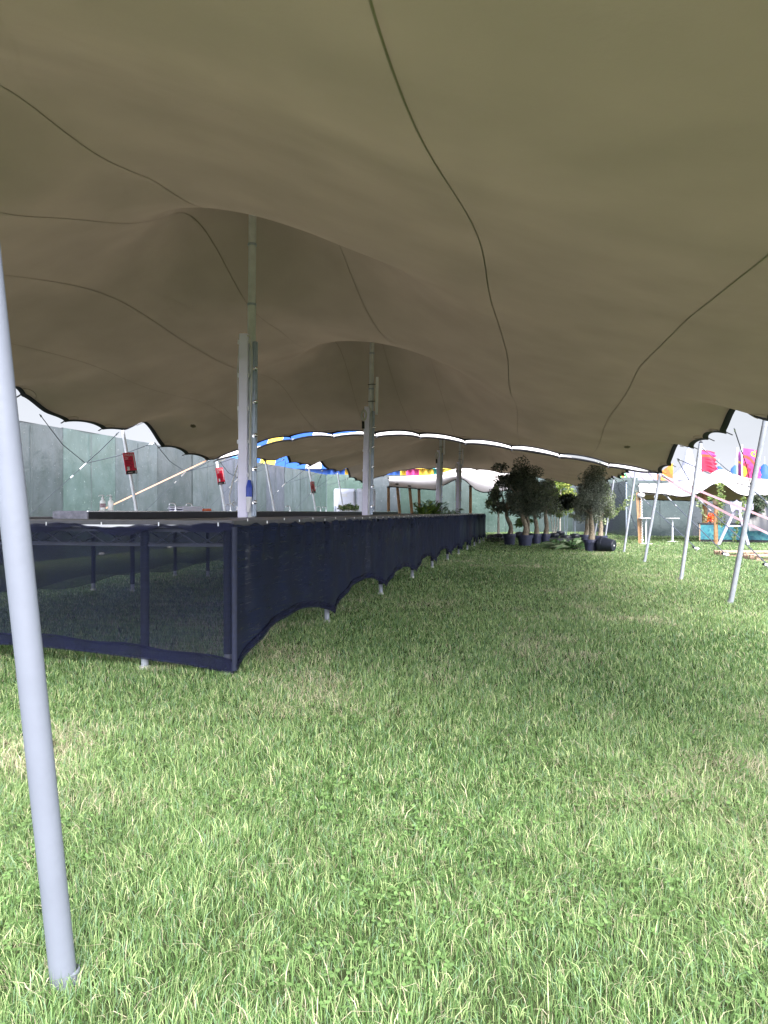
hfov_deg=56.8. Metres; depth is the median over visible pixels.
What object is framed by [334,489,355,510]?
cold cabinet
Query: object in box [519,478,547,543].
potted tree
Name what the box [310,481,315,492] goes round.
notice
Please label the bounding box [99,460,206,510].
tension strap
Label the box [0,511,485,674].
bar counter
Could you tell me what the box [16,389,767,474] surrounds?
sky
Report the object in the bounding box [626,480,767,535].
hoarding fence
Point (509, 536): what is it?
potted tree
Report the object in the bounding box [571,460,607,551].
potted tree
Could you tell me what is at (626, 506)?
guy rope
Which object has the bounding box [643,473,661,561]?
tent pole
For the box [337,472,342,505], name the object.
tent pole
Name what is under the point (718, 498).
tension strap
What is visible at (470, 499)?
timber post
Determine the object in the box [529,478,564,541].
potted tree
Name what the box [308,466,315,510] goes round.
tent pole
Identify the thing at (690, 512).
tent pole
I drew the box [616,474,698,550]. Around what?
guy rope
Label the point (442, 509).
potted palm
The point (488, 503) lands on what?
nursery tree
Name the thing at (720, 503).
ivy garland
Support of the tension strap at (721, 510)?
attached to the ground at (476, 946)
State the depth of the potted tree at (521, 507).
27.12 m
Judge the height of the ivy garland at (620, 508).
1.579 m
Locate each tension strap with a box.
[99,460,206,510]
[661,475,767,519]
[662,476,767,533]
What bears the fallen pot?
on the ground at (476, 946)
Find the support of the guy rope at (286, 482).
attached to the ground at (476, 946)
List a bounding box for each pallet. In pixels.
[713,550,767,555]
[743,554,767,560]
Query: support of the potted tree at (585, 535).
on the ground at (476, 946)
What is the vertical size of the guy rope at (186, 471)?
3.155 m
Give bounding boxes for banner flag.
[700,450,717,476]
[737,447,740,475]
[741,444,760,478]
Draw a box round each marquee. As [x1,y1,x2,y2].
[387,468,513,492]
[637,469,767,501]
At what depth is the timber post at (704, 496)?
31.91 m
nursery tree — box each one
[485,483,502,535]
[513,516,533,536]
[547,481,576,535]
[548,496,564,537]
[554,493,576,537]
[567,508,580,537]
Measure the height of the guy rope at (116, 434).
3.241 m
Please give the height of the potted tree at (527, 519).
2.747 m
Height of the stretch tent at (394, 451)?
3.802 m
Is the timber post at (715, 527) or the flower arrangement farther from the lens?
the flower arrangement
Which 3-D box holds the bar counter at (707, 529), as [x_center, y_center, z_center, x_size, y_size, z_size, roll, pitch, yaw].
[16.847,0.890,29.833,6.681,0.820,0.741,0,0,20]
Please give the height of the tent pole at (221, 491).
2.882 m
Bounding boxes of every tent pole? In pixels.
[0,246,79,990]
[121,430,137,510]
[216,460,225,510]
[265,461,274,510]
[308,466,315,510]
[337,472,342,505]
[605,479,614,535]
[622,472,636,551]
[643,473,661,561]
[678,441,702,578]
[727,420,767,602]
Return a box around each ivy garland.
[597,494,637,525]
[696,498,706,521]
[715,481,725,527]
[731,496,745,541]
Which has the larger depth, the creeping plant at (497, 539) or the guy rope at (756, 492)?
the creeping plant at (497, 539)
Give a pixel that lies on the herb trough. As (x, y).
(347, 507)
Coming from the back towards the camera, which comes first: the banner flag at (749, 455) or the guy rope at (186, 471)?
the banner flag at (749, 455)
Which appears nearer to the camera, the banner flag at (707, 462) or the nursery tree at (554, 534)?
the nursery tree at (554, 534)
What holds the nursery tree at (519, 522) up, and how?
on the ground at (476, 946)
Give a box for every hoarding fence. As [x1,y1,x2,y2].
[19,421,326,516]
[327,474,637,531]
[603,480,626,535]
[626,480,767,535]
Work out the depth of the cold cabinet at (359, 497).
35.30 m
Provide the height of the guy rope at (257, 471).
3.347 m
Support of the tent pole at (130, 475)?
on the ground at (476, 946)
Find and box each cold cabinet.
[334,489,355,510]
[356,489,374,511]
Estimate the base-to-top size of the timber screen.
2.117 m
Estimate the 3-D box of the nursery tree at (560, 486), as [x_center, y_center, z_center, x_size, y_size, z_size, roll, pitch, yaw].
[9.363,-0.413,38.040,2.455,3.427,1.762,0,0,-30]
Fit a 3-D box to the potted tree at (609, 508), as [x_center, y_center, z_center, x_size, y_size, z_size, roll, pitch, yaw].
[8.517,0.036,27.595,1.182,2.529,1.102,0,0,37]
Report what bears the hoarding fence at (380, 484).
on the ground at (476, 946)
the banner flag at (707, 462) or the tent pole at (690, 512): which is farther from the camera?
the banner flag at (707, 462)
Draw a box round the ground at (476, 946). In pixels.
[0,532,767,1023]
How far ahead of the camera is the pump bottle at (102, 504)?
9.72 m
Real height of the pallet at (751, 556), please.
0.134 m
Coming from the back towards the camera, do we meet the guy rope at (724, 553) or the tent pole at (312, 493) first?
the tent pole at (312, 493)
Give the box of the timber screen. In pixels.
[636,492,644,542]
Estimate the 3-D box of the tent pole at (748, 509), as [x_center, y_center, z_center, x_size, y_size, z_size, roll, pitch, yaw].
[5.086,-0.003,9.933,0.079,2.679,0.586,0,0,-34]
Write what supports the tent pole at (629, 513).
on the ground at (476, 946)
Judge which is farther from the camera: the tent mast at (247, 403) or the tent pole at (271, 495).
the tent pole at (271, 495)
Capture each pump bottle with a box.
[99,495,105,510]
[107,495,113,510]
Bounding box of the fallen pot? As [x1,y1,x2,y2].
[596,536,615,550]
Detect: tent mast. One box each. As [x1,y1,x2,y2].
[229,215,257,516]
[361,342,378,514]
[435,439,444,510]
[455,443,463,513]
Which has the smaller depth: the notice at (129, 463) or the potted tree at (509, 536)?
the notice at (129, 463)
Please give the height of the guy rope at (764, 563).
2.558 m
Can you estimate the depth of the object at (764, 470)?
85.44 m
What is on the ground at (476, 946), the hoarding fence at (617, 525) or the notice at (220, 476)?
the hoarding fence at (617, 525)
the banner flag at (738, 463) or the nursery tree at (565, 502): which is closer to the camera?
the nursery tree at (565, 502)
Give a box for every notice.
[123,452,136,474]
[215,468,225,484]
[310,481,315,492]
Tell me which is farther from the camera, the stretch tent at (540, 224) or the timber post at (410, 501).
the timber post at (410, 501)
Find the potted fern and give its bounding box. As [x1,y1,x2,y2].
[704,495,723,504]
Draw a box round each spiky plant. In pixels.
[540,538,580,547]
[551,538,584,549]
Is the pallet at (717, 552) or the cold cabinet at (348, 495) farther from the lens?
the cold cabinet at (348, 495)
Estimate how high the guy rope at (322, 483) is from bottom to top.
3.210 m
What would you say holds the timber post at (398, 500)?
on the ground at (476, 946)
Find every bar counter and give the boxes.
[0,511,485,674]
[698,523,767,542]
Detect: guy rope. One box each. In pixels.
[29,414,154,514]
[155,442,237,499]
[219,459,284,487]
[258,461,322,510]
[294,470,345,510]
[609,480,643,540]
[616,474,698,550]
[636,473,728,556]
[658,459,767,567]
[677,428,767,504]
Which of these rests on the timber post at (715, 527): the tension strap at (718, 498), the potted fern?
the potted fern
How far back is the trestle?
27.94 m
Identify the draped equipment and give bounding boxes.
[748,503,767,530]
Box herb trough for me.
[337,503,358,511]
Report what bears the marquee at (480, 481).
on the timber post at (388, 499)
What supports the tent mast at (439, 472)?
on the ground at (476, 946)
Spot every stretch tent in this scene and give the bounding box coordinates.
[0,0,767,473]
[214,431,658,486]
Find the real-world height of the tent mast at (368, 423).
5.961 m
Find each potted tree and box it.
[487,462,530,544]
[492,455,549,545]
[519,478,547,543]
[519,516,533,543]
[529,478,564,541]
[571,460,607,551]
[575,483,588,541]
[593,480,617,538]
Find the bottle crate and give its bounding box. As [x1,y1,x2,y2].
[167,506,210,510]
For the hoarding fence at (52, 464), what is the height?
3.667 m
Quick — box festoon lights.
[645,481,767,496]
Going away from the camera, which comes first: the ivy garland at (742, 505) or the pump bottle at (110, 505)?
the pump bottle at (110, 505)
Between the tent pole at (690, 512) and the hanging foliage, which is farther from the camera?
the hanging foliage
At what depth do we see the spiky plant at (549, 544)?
25.13 m
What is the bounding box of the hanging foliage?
[751,494,767,516]
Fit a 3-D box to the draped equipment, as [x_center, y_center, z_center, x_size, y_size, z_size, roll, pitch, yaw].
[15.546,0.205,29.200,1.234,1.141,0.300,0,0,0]
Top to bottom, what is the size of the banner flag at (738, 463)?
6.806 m
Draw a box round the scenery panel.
[657,463,672,479]
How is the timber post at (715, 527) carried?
on the ground at (476, 946)
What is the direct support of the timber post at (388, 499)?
on the ground at (476, 946)
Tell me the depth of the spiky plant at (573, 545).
24.42 m
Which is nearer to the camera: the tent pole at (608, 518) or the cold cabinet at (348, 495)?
the tent pole at (608, 518)
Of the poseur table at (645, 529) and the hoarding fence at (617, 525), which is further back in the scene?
the hoarding fence at (617, 525)
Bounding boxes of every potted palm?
[412,499,441,513]
[416,500,462,513]
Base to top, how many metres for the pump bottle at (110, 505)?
0.218 m
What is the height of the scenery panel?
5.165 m
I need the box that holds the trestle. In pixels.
[717,500,749,544]
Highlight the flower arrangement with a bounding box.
[705,512,713,522]
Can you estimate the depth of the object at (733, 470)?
87.68 m
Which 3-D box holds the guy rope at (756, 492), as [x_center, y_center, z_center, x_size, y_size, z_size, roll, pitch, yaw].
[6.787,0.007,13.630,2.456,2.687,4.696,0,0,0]
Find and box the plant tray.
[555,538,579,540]
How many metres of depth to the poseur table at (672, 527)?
30.97 m
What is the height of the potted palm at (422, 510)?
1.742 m
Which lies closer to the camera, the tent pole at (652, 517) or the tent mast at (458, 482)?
the tent pole at (652, 517)
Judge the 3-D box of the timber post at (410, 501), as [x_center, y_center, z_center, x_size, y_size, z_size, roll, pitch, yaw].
[1.429,-0.036,37.300,0.358,2.720,0.170,0,0,0]
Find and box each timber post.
[387,486,389,511]
[395,483,400,512]
[408,485,412,512]
[418,489,420,507]
[469,485,471,513]
[702,489,707,522]
[714,505,717,543]
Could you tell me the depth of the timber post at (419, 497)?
37.14 m
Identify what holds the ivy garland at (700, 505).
hanging from the marquee at (735, 492)
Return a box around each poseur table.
[638,518,651,543]
[665,518,679,541]
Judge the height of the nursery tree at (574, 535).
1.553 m
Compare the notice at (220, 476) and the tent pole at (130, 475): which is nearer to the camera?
the tent pole at (130, 475)
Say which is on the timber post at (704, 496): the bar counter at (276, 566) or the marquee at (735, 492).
the marquee at (735, 492)
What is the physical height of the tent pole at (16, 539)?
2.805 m
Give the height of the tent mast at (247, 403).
5.980 m
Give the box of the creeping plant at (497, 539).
[485,536,503,541]

